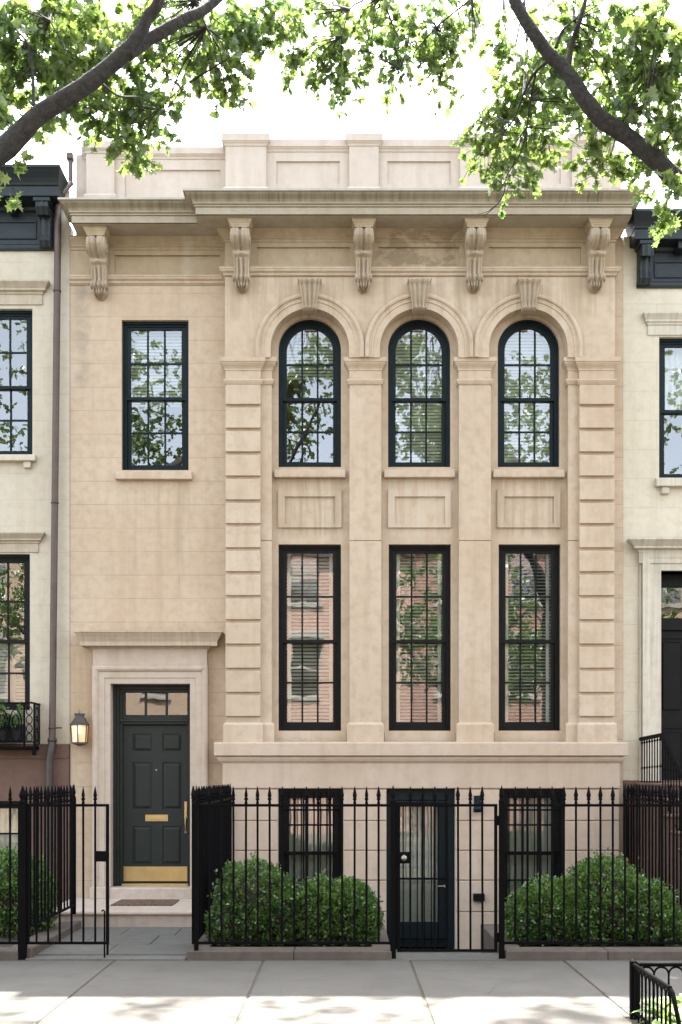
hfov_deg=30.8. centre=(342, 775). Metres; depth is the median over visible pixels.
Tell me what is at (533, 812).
window
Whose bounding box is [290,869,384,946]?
shrub
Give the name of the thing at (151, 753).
door
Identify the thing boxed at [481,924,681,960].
bed kerb
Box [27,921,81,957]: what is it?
side kerb
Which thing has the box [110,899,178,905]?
doormat
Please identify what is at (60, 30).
oak tree
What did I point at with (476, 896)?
letter box
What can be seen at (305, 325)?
window
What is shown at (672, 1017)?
hosta plant
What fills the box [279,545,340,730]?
window
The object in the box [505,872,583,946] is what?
shrub
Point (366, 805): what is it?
iron fence
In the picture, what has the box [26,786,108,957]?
iron gate
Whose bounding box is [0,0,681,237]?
sky
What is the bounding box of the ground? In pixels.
[396,947,447,948]
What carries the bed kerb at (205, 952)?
on the areaway floor
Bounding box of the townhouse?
[53,133,645,948]
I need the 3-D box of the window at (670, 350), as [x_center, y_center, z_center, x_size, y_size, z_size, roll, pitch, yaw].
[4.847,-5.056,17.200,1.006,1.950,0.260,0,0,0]
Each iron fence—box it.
[0,785,27,959]
[25,785,75,927]
[194,785,395,958]
[197,784,231,938]
[499,785,681,958]
[623,783,681,908]
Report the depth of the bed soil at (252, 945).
13.49 m
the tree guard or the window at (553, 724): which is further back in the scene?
the window at (553, 724)
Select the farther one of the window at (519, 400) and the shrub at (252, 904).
the window at (519, 400)
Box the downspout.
[46,152,73,872]
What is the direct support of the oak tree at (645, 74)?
on the tree pit soil
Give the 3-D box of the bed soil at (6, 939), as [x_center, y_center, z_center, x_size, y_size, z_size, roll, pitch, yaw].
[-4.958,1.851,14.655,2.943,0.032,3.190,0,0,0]
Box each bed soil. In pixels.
[0,935,32,946]
[213,941,368,947]
[505,931,681,946]
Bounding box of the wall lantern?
[69,709,89,745]
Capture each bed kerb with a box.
[0,922,69,960]
[187,924,391,960]
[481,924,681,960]
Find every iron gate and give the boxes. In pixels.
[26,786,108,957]
[191,786,194,943]
[397,786,498,951]
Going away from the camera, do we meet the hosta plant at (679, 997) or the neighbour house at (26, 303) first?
the hosta plant at (679, 997)
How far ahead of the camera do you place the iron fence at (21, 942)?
12.76 m
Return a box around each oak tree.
[0,0,341,212]
[270,0,681,247]
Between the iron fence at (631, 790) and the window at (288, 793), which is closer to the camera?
the iron fence at (631, 790)
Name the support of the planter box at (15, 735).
attached to the neighbour house at (26, 303)
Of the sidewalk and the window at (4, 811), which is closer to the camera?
the sidewalk
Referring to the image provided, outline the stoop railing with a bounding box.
[639,733,681,830]
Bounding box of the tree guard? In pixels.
[629,960,681,1023]
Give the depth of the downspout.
16.84 m
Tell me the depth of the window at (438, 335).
17.11 m
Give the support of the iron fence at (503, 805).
on the bed kerb at (515, 952)
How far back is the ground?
18.08 m
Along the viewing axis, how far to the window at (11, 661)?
17.15 m
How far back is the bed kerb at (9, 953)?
12.95 m
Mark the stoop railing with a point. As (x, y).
(676, 765)
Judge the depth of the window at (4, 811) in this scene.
17.26 m
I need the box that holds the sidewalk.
[0,960,681,1023]
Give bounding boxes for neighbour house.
[0,164,73,904]
[623,209,681,905]
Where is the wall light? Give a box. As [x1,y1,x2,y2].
[473,796,480,811]
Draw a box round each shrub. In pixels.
[0,843,57,936]
[203,851,300,946]
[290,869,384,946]
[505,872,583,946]
[562,846,681,946]
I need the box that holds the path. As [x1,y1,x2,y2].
[20,927,192,960]
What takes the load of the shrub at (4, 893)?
on the bed soil at (6, 939)
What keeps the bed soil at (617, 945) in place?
in the bed kerb at (515, 952)
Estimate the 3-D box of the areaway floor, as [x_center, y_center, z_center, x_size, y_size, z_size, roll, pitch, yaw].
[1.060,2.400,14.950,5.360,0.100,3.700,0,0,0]
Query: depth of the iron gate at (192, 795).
12.81 m
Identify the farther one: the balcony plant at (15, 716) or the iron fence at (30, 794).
the balcony plant at (15, 716)
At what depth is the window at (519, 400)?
17.23 m
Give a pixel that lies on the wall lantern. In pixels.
(79, 728)
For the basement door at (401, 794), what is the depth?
16.88 m
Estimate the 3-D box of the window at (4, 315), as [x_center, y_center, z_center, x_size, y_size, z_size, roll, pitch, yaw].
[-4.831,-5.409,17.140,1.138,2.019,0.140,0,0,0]
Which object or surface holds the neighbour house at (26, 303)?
on the ground
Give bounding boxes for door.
[113,685,189,885]
[386,789,454,948]
[661,574,681,779]
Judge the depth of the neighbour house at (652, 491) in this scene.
17.00 m
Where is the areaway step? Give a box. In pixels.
[391,953,506,960]
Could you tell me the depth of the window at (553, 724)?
17.10 m
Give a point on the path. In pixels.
(152, 943)
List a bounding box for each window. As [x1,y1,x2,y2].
[0,311,31,453]
[0,555,29,709]
[0,801,17,851]
[122,322,188,469]
[278,789,340,885]
[279,320,340,466]
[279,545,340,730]
[388,320,449,466]
[389,545,449,730]
[498,320,558,466]
[499,545,559,730]
[499,789,562,902]
[659,339,681,477]
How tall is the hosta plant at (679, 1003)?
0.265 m
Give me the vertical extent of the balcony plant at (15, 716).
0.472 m
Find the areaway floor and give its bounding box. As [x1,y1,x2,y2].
[396,949,480,952]
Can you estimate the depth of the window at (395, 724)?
17.11 m
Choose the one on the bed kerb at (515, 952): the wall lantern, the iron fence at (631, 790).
the iron fence at (631, 790)
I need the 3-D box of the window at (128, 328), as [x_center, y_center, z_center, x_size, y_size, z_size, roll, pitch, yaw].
[-2.578,-5.231,17.177,0.919,2.062,0.234,0,0,0]
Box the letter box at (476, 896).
[473,893,484,900]
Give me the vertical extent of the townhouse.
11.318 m
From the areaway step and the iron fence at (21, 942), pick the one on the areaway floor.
the areaway step
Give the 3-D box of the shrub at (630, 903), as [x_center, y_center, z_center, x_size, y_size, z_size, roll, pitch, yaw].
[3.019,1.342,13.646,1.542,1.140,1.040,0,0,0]
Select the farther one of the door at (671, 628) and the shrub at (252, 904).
the door at (671, 628)
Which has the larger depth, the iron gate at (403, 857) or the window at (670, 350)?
the window at (670, 350)
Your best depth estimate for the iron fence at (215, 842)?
14.24 m
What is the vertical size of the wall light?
0.224 m
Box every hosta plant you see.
[630,997,681,1023]
[652,1004,681,1023]
[655,993,681,1022]
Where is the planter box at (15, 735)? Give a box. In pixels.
[0,724,25,740]
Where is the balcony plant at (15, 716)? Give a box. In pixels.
[0,698,22,727]

